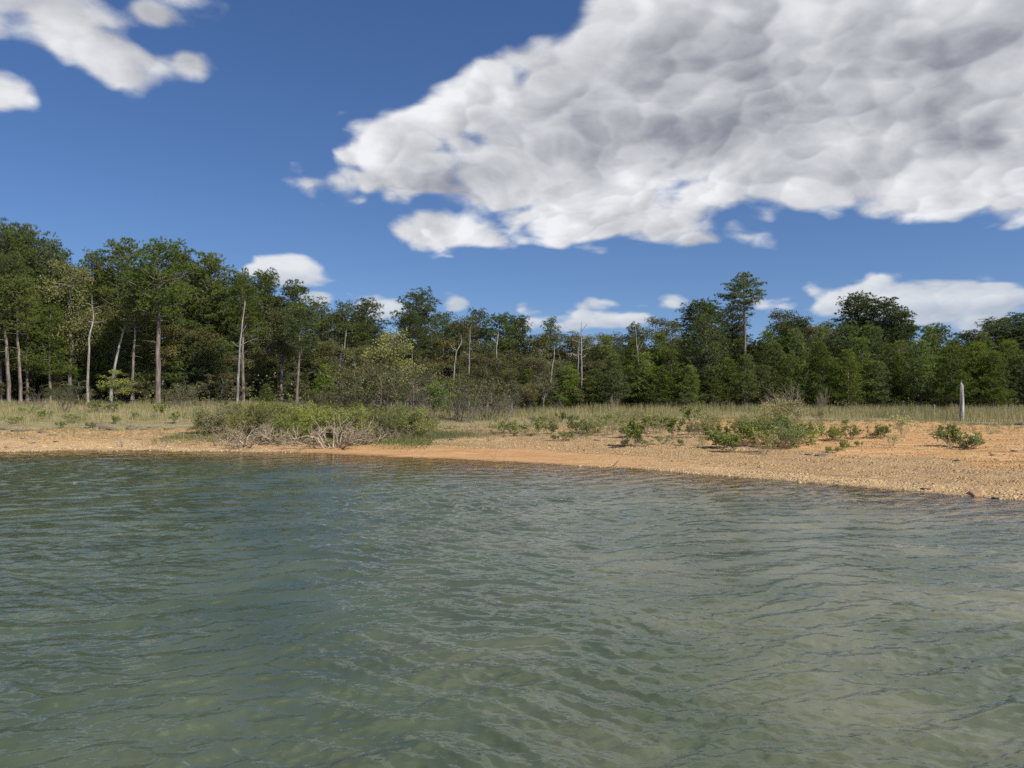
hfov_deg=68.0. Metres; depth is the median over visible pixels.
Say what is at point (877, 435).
seedling plant
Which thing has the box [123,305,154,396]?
pine tree
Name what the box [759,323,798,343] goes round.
pine tree
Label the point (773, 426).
seedling plant
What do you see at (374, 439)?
dead shrub
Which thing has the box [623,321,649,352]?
pine tree
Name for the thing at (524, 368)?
broadleaf tree
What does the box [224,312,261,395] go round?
pine tree
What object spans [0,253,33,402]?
pine tree
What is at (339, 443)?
dead shrub
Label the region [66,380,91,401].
broadleaf tree
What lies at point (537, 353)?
broadleaf tree
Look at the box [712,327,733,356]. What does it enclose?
pine tree
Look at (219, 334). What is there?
broadleaf tree
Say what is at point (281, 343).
broadleaf tree
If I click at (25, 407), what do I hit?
seedling plant
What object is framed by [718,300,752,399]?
pine tree
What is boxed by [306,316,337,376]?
broadleaf tree
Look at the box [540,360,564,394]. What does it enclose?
broadleaf tree
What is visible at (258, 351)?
broadleaf tree
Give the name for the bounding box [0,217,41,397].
pine tree
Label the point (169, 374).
pine tree
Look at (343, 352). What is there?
dead tree
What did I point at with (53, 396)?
sapling
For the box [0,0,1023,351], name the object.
sky
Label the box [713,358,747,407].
young pine tree
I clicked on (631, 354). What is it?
young pine tree
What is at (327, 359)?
broadleaf tree
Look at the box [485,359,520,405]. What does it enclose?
broadleaf tree
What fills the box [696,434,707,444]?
dry weed
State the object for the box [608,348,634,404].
pine tree
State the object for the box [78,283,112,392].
pine tree
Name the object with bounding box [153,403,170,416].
seedling plant
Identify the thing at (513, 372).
broadleaf tree
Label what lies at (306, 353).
pine tree
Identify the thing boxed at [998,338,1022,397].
young pine tree
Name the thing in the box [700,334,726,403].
young pine tree
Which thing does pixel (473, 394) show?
sapling
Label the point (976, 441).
seedling plant
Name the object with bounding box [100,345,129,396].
broadleaf tree
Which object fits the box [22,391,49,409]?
bare shrub
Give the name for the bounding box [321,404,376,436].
leafy shrub
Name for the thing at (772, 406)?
dry weed
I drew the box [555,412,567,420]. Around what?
seedling plant
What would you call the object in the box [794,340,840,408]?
young pine tree
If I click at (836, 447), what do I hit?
seedling plant
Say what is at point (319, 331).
pine tree
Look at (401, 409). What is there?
leafy shrub
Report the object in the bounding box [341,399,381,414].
leafy shrub
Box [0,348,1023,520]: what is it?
ground
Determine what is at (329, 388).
broadleaf tree
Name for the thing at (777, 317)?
broadleaf tree
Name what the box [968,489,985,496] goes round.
rock
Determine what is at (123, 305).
pine tree
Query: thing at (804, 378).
young pine tree
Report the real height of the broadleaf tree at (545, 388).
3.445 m
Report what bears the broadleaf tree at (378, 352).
on the ground at (532, 456)
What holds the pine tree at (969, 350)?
on the ground at (532, 456)
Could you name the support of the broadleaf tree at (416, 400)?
on the ground at (532, 456)
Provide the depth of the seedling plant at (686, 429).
39.75 m
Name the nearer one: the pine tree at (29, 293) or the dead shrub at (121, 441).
the dead shrub at (121, 441)
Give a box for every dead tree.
[86,302,104,401]
[108,322,125,403]
[233,302,253,401]
[336,349,342,400]
[339,328,346,401]
[450,335,461,388]
[463,327,474,404]
[495,331,498,405]
[548,347,554,408]
[570,341,578,378]
[571,321,590,408]
[634,325,646,404]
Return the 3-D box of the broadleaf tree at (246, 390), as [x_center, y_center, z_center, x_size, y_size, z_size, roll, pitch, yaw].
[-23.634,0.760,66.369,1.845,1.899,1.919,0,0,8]
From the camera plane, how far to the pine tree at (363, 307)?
75.34 m
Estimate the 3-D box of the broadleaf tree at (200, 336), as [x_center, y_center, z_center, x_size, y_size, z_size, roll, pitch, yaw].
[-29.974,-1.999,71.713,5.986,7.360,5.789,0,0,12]
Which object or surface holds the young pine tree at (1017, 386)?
on the ground at (532, 456)
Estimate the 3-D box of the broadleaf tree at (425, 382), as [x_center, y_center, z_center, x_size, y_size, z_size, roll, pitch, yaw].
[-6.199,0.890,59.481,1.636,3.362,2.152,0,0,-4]
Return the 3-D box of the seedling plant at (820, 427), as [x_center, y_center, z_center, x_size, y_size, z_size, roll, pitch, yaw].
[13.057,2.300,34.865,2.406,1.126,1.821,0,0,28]
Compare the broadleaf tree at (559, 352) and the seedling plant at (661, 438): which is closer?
the seedling plant at (661, 438)
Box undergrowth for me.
[4,371,1021,409]
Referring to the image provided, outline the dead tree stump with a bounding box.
[959,381,963,418]
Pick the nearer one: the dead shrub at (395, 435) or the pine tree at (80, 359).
the dead shrub at (395, 435)
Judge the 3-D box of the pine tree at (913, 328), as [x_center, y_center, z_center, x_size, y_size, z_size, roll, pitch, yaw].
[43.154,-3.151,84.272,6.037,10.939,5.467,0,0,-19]
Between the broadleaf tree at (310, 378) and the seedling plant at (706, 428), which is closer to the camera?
the seedling plant at (706, 428)
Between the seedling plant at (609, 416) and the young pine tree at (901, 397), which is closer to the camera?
the seedling plant at (609, 416)
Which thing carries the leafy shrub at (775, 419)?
on the ground at (532, 456)
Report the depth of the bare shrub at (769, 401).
50.33 m
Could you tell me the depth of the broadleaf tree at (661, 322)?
79.16 m
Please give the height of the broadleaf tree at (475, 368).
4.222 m
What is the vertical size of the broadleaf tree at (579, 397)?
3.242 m
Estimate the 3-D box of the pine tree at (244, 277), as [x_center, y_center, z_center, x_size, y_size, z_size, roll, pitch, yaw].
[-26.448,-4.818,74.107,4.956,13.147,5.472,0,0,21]
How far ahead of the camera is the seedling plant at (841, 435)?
35.42 m
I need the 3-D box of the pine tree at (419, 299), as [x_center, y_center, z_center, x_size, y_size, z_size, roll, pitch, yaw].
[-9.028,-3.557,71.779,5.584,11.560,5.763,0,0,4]
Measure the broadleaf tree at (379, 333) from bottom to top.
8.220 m
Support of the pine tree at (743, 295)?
on the ground at (532, 456)
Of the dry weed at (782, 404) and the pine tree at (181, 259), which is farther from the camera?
the pine tree at (181, 259)
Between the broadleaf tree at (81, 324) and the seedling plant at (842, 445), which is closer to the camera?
the seedling plant at (842, 445)
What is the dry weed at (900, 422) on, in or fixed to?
on the ground at (532, 456)
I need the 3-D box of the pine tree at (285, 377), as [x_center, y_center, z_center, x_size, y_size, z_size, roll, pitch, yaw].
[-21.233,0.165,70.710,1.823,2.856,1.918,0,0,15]
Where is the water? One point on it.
(190, 612)
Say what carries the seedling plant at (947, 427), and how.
on the ground at (532, 456)
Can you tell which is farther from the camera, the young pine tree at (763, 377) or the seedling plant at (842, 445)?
the young pine tree at (763, 377)
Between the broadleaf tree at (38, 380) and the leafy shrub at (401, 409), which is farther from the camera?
the broadleaf tree at (38, 380)
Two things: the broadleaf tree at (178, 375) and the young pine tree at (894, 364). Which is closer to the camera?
the young pine tree at (894, 364)
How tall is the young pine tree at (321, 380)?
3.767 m
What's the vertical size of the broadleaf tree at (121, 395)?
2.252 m
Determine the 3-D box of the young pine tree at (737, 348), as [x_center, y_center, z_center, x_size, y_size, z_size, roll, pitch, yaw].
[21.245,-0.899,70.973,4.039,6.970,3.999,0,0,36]
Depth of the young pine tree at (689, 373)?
64.17 m
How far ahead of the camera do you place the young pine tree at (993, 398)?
57.90 m
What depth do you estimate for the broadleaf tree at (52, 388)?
68.05 m
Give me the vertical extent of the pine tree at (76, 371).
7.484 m
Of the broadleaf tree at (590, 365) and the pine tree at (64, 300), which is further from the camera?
the pine tree at (64, 300)
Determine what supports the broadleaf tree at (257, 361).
on the ground at (532, 456)
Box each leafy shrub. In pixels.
[185,401,255,434]
[218,404,280,439]
[219,400,246,414]
[243,396,290,433]
[269,410,310,441]
[280,401,359,440]
[282,400,317,434]
[312,407,354,436]
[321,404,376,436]
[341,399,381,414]
[354,407,408,438]
[357,407,384,428]
[381,402,425,415]
[383,401,415,431]
[387,404,441,436]
[731,413,775,434]
[742,411,814,442]
[768,423,810,448]
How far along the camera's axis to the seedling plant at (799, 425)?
36.98 m
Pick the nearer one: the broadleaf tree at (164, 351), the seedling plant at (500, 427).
the seedling plant at (500, 427)
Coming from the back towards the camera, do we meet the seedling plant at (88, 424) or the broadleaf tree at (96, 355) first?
the broadleaf tree at (96, 355)
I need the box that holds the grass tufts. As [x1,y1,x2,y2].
[0,415,1022,441]
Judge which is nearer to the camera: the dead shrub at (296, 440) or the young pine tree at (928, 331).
the dead shrub at (296, 440)
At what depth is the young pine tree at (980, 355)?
58.82 m
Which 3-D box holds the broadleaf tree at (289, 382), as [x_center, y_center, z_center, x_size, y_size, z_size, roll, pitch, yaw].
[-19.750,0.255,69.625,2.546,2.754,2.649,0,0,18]
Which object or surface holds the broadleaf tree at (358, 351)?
on the ground at (532, 456)
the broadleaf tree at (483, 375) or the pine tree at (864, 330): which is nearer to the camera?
the broadleaf tree at (483, 375)
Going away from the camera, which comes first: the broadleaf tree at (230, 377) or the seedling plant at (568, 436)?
the seedling plant at (568, 436)
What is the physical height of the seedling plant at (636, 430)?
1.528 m
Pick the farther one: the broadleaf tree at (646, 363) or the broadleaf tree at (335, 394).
the broadleaf tree at (646, 363)
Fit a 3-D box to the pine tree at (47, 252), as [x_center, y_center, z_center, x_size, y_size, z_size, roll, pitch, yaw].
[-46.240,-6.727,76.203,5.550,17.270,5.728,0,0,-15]
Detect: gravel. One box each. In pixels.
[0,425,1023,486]
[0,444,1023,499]
[435,419,1023,455]
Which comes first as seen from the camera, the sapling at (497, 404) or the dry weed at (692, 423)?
the dry weed at (692, 423)
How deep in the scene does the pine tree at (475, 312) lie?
81.74 m
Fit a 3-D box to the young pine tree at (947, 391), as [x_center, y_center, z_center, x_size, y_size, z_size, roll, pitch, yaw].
[33.576,-0.266,57.944,3.898,5.663,3.542,0,0,-17]
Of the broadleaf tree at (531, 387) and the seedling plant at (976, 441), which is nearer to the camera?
the seedling plant at (976, 441)
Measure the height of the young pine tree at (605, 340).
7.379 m
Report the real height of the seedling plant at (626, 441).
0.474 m
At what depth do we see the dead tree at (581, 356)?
62.90 m
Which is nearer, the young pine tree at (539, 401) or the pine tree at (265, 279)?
the young pine tree at (539, 401)
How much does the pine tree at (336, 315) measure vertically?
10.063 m
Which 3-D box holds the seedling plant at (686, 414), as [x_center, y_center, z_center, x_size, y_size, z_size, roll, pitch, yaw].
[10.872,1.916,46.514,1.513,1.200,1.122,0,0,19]
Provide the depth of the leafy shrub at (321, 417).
40.60 m
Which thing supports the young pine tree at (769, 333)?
on the ground at (532, 456)
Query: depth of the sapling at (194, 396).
51.79 m
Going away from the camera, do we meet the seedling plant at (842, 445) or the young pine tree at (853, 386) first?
the seedling plant at (842, 445)
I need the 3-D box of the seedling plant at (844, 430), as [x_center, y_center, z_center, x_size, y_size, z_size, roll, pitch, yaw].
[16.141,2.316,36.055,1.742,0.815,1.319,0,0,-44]
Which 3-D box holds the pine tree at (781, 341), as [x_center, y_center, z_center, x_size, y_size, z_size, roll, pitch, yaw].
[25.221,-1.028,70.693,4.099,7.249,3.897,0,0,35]
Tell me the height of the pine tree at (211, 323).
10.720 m
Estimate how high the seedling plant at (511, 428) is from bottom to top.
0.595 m
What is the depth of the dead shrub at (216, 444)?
37.77 m
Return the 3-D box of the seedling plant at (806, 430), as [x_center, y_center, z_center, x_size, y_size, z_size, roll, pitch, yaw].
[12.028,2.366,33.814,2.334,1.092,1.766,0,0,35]
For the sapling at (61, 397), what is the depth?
56.86 m
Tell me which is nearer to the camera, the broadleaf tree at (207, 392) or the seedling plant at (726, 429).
the seedling plant at (726, 429)
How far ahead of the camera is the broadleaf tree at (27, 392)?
66.49 m
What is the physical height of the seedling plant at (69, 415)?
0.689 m
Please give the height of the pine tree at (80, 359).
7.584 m
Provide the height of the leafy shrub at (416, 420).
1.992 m
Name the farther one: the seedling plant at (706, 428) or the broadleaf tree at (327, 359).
the broadleaf tree at (327, 359)
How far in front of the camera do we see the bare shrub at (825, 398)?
52.01 m
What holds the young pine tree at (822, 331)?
on the ground at (532, 456)
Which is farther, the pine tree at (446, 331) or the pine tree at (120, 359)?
the pine tree at (446, 331)
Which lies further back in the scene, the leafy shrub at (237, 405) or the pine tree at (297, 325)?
the pine tree at (297, 325)
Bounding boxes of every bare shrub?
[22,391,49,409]
[49,385,81,410]
[161,383,200,407]
[305,387,344,416]
[318,347,441,412]
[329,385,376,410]
[341,358,447,408]
[343,381,377,407]
[388,371,429,408]
[415,370,487,421]
[418,393,445,418]
[449,390,485,422]
[453,376,530,420]
[484,383,523,419]
[549,399,563,412]
[610,396,619,410]
[759,393,786,409]
[767,385,803,415]
[817,384,829,408]
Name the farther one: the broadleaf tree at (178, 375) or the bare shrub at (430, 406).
the broadleaf tree at (178, 375)
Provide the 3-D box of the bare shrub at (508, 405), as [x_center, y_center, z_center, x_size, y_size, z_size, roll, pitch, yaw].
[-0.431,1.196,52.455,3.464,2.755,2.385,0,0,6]
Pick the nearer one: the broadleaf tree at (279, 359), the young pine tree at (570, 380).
the young pine tree at (570, 380)
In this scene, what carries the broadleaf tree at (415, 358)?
on the ground at (532, 456)
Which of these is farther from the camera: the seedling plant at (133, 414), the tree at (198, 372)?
the tree at (198, 372)
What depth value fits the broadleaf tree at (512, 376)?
66.38 m
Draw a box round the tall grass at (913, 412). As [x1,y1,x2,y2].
[0,396,1023,431]
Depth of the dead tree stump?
48.51 m
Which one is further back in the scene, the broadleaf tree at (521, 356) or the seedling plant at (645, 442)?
the broadleaf tree at (521, 356)
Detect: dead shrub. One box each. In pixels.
[111,434,122,446]
[208,426,253,442]
[213,430,221,446]
[218,419,282,449]
[250,423,294,444]
[268,423,316,445]
[277,416,376,448]
[335,426,371,444]
[361,424,393,443]
[384,428,405,439]
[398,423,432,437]
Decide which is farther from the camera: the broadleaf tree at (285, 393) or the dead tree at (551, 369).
the broadleaf tree at (285, 393)
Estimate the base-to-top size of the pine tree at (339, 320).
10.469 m
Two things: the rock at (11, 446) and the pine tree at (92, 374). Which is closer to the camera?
the rock at (11, 446)
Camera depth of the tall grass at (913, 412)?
54.51 m
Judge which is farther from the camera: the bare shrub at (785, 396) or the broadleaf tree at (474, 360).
the broadleaf tree at (474, 360)
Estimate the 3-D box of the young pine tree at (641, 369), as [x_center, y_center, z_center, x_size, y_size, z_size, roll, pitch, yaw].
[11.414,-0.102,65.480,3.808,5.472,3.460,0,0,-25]
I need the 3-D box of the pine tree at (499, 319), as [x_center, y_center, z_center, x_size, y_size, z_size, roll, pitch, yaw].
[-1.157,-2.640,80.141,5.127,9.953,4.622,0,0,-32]
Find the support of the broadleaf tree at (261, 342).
on the ground at (532, 456)
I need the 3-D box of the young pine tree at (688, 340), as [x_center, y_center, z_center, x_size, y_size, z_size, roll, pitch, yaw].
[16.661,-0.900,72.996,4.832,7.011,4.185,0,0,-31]
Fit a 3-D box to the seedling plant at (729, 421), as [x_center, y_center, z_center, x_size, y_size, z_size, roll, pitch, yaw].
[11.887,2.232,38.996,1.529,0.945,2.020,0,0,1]
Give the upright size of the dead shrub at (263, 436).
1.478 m
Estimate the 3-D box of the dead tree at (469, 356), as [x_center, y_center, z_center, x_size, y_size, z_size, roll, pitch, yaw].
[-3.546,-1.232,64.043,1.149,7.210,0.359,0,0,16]
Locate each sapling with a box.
[41,386,55,406]
[55,393,65,410]
[185,392,197,408]
[466,387,478,427]
[488,395,505,432]
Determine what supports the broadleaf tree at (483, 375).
on the ground at (532, 456)
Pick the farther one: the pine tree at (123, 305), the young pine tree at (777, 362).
the pine tree at (123, 305)
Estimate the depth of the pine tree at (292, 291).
76.94 m
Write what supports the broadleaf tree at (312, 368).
on the ground at (532, 456)
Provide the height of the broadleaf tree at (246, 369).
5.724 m
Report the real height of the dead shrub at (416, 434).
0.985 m
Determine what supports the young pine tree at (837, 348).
on the ground at (532, 456)
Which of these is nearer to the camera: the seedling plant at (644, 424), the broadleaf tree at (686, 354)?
the seedling plant at (644, 424)
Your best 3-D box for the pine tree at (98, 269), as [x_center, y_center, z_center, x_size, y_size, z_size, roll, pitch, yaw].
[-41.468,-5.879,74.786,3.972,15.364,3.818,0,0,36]
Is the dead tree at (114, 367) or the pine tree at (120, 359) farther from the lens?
the pine tree at (120, 359)
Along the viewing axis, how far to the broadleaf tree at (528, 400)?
60.32 m
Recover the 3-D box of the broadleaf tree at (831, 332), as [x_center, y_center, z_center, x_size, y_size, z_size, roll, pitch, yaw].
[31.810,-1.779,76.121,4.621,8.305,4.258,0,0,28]
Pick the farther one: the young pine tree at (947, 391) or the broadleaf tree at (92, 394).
the broadleaf tree at (92, 394)
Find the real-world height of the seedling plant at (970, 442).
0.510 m
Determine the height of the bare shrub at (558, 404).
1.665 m
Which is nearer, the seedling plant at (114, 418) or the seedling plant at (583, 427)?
the seedling plant at (583, 427)
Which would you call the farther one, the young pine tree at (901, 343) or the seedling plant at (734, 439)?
the young pine tree at (901, 343)
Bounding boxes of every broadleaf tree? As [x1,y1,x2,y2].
[0,382,6,394]
[11,384,31,398]
[19,259,105,397]
[22,346,47,393]
[22,387,36,398]
[24,306,48,395]
[28,337,90,399]
[36,390,46,400]
[44,382,66,399]
[48,376,75,395]
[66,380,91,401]
[73,322,130,383]
[84,388,95,398]
[89,384,107,398]
[92,307,150,396]
[95,300,120,395]
[95,369,137,403]
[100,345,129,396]
[108,379,127,400]
[120,371,152,402]
[128,305,183,395]
[135,324,186,399]
[161,361,202,398]
[164,324,221,394]
[170,376,199,399]
[195,374,217,400]
[199,332,228,396]
[210,373,233,399]
[211,357,246,397]
[225,380,236,398]
[228,347,253,385]
[231,382,253,397]
[232,352,277,397]
[244,308,273,393]
[246,349,277,382]
[248,369,270,393]
[255,306,304,399]
[256,328,306,377]
[258,333,296,397]
[269,362,303,393]
[278,387,290,401]
[283,372,309,390]
[298,386,311,398]
[300,363,322,389]
[302,350,336,380]
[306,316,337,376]
[308,339,341,378]
[317,384,337,404]
[327,386,342,405]
[329,351,348,383]
[330,345,385,386]
[351,351,384,402]
[361,327,427,406]
[362,344,380,369]
[365,327,390,345]
[370,380,385,403]
[376,349,423,403]
[379,379,405,401]
[397,349,425,400]
[408,393,425,406]
[413,334,455,397]
[416,361,446,397]
[423,374,442,411]
[423,380,455,428]
[426,337,465,390]
[433,347,463,390]
[440,363,463,391]
[442,314,483,398]
[451,371,475,411]
[453,351,489,398]
[463,342,505,403]
[467,363,489,405]
[470,330,493,370]
[471,355,504,412]
[480,380,498,405]
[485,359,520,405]
[493,385,520,408]
[497,367,527,409]
[498,349,521,373]
[499,369,520,407]
[510,352,542,404]
[513,353,556,383]
[516,355,549,384]
[517,390,538,409]
[519,344,562,379]
[520,381,542,412]
[522,332,560,362]
[531,374,559,407]
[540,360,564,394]
[545,343,577,379]
[548,329,587,363]
[548,358,571,393]
[557,361,580,406]
[561,377,596,407]
[566,340,598,370]
[570,334,604,368]
[579,360,608,382]
[595,332,627,369]
[601,398,613,404]
[612,331,634,360]
[634,355,655,385]
[636,316,691,368]
[669,335,699,395]
[672,351,717,404]
[674,393,694,406]
[705,394,721,404]
[734,398,744,407]
[759,308,814,364]
[776,319,816,402]
[808,326,843,403]
[883,345,925,403]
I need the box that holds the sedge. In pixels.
[323,427,510,440]
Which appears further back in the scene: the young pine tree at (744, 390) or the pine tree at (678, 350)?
the pine tree at (678, 350)
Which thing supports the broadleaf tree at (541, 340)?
on the ground at (532, 456)
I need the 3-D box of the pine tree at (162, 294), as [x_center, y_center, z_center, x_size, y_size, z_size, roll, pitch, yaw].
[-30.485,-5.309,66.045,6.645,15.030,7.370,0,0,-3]
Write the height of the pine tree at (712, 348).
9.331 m
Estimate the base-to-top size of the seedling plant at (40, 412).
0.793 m
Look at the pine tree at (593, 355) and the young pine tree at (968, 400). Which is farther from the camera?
the pine tree at (593, 355)
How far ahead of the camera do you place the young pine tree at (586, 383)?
62.72 m
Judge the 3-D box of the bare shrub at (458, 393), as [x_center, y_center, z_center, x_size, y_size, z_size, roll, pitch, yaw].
[-3.665,0.802,51.166,4.152,3.573,6.574,0,0,20]
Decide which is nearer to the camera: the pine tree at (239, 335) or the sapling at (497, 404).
the sapling at (497, 404)
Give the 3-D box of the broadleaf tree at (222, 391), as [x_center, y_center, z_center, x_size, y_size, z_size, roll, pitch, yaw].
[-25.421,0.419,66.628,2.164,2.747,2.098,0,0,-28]
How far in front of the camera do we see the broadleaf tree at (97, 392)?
69.32 m
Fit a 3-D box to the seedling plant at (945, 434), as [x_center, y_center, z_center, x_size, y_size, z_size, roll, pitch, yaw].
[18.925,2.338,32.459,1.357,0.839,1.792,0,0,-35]
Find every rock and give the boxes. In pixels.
[5,445,18,447]
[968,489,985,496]
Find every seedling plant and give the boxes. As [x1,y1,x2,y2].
[1,416,23,423]
[17,405,40,412]
[37,409,55,418]
[55,421,66,426]
[61,413,88,421]
[84,421,96,427]
[87,399,122,412]
[110,415,120,423]
[130,411,139,418]
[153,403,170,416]
[168,411,180,422]
[488,420,512,433]
[504,425,520,433]
[511,418,548,435]
[532,415,546,421]
[543,423,559,432]
[550,434,559,439]
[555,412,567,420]
[557,431,575,439]
[566,421,597,432]
[567,415,579,421]
[567,418,607,434]
[577,420,606,432]
[592,413,613,421]
[618,422,636,437]
[620,438,629,445]
[624,417,655,446]
[626,421,654,431]
[637,439,653,446]
[647,414,659,421]
[653,435,674,443]
[658,417,684,436]
[678,406,700,421]
[684,424,692,434]
[694,424,715,436]
[705,429,732,448]
[712,432,731,447]
[714,425,723,431]
[720,433,742,451]
[722,426,734,434]
[726,418,747,429]
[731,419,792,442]
[743,425,765,446]
[753,420,808,445]
[757,425,812,447]
[772,422,824,444]
[774,413,790,421]
[791,423,813,437]
[802,422,826,436]
[818,426,840,439]
[824,430,845,440]
[825,446,841,452]
[837,424,869,439]
[838,440,849,450]
[853,440,863,446]
[867,432,878,437]
[874,424,890,437]
[931,429,981,446]
[936,427,964,444]
[938,423,958,431]
[953,438,972,448]
[964,434,984,449]
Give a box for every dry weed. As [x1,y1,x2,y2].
[601,422,619,434]
[618,414,629,425]
[630,411,642,419]
[650,420,660,432]
[661,413,680,425]
[686,419,702,436]
[693,409,711,429]
[695,419,719,434]
[696,411,719,424]
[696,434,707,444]
[700,415,724,425]
[749,427,779,453]
[754,403,791,421]
[758,398,802,417]
[770,395,810,423]
[811,408,827,423]
[883,433,900,445]
[890,410,917,437]
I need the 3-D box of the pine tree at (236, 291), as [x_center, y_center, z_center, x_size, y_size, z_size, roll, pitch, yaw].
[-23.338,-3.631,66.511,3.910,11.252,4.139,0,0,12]
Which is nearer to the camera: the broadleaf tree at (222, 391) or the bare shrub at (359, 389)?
the bare shrub at (359, 389)
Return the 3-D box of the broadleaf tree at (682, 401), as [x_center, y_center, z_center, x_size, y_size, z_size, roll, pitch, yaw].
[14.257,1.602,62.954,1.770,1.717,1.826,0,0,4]
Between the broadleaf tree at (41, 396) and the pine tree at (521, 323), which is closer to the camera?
the broadleaf tree at (41, 396)
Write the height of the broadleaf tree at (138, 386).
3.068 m
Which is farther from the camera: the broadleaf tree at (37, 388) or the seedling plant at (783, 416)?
the broadleaf tree at (37, 388)
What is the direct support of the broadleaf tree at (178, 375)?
on the ground at (532, 456)
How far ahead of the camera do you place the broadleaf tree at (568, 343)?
81.53 m
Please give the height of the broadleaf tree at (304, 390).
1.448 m
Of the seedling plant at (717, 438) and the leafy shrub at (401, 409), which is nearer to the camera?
the seedling plant at (717, 438)
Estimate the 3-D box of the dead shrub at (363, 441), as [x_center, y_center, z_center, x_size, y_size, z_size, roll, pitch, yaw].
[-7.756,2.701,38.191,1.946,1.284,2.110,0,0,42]
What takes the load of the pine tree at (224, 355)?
on the ground at (532, 456)
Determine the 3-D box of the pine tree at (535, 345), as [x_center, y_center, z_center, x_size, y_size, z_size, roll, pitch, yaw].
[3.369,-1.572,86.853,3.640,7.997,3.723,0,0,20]
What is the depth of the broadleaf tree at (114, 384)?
63.92 m
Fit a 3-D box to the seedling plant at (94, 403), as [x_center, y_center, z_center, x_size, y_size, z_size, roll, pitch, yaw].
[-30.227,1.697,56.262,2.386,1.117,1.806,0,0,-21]
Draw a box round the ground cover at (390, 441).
[128,430,434,451]
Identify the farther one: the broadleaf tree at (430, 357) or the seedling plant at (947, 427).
the broadleaf tree at (430, 357)
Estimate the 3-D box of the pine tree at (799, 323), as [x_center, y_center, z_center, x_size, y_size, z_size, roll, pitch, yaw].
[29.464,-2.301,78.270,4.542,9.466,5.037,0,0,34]
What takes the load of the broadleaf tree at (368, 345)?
on the ground at (532, 456)
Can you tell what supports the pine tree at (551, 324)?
on the ground at (532, 456)
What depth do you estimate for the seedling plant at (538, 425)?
40.87 m
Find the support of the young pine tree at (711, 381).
on the ground at (532, 456)
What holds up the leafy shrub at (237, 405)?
on the ground at (532, 456)
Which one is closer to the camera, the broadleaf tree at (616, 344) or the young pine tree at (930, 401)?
the young pine tree at (930, 401)
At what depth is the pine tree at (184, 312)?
74.81 m
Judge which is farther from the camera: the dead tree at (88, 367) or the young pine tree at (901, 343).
the young pine tree at (901, 343)
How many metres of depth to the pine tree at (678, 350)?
71.61 m
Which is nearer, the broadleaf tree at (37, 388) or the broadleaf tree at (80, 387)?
the broadleaf tree at (80, 387)
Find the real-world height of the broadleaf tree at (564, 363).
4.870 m
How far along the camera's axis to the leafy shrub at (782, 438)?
32.95 m
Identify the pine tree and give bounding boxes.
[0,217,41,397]
[0,221,50,395]
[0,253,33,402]
[0,274,41,402]
[0,276,26,400]
[2,276,46,398]
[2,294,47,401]
[2,317,37,396]
[17,301,53,398]
[22,230,79,381]
[26,303,71,400]
[36,288,74,393]
[38,325,89,398]
[39,273,84,322]
[45,247,82,383]
[69,330,95,396]
[71,246,113,387]
[75,342,112,397]
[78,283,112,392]
[81,236,153,394]
[87,266,124,323]
[93,316,142,398]
[112,278,135,363]
[113,235,203,402]
[115,267,156,402]
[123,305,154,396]
[126,342,164,395]
[127,317,170,398]
[144,246,213,390]
[152,340,195,396]
[164,284,205,339]
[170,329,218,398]
[182,251,235,396]
[190,297,230,395]
[203,339,248,397]
[212,267,268,395]
[217,278,266,401]
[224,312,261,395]
[246,368,263,395]
[250,267,288,386]
[257,383,275,402]
[274,279,313,393]
[274,371,293,398]
[279,301,322,402]
[289,344,313,388]
[299,373,309,398]
[303,296,337,376]
[308,364,337,398]
[323,310,351,358]
[326,299,363,379]
[334,321,371,363]
[341,297,389,393]
[386,286,448,398]
[395,311,429,400]
[432,310,458,357]
[444,319,481,368]
[466,307,495,364]
[474,312,519,368]
[495,314,538,366]
[517,368,540,405]
[531,337,548,350]
[531,384,551,408]
[540,316,563,396]
[545,393,559,407]
[547,379,575,404]
[553,364,584,406]
[575,346,610,402]
[577,376,607,409]
[579,368,612,406]
[592,334,621,405]
[593,353,632,409]
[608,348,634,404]
[616,365,645,403]
[622,339,646,403]
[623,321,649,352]
[623,352,663,408]
[637,366,682,405]
[643,332,669,383]
[650,346,688,403]
[657,349,689,405]
[673,365,708,404]
[678,338,696,388]
[681,312,736,405]
[694,369,728,406]
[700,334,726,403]
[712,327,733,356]
[713,271,766,405]
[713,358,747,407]
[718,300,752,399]
[723,332,756,359]
[724,338,757,401]
[725,353,765,406]
[744,364,780,406]
[746,338,773,401]
[755,329,778,375]
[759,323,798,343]
[760,342,789,403]
[768,335,805,400]
[768,353,813,406]
[772,328,818,396]
[774,316,814,355]
[791,339,827,404]
[792,363,823,406]
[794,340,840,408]
[805,324,836,390]
[816,321,838,347]
[820,356,849,405]
[826,320,870,401]
[828,349,872,407]
[829,290,887,347]
[835,335,864,395]
[849,336,882,406]
[854,320,882,388]
[859,325,888,384]
[860,359,898,407]
[872,342,910,405]
[877,306,925,362]
[885,351,923,409]
[890,340,915,395]
[899,338,946,405]
[911,324,945,405]
[913,354,955,405]
[924,344,985,409]
[926,322,958,404]
[942,358,987,407]
[944,340,971,405]
[951,329,985,355]
[958,341,1005,409]
[960,343,978,367]
[967,331,998,384]
[969,316,1023,353]
[971,350,1019,409]
[990,312,1023,353]
[994,339,1023,407]
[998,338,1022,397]
[1002,354,1023,405]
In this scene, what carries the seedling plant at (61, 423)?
on the ground at (532, 456)
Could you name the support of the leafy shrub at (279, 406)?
on the ground at (532, 456)
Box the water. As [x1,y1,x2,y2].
[0,450,1023,767]

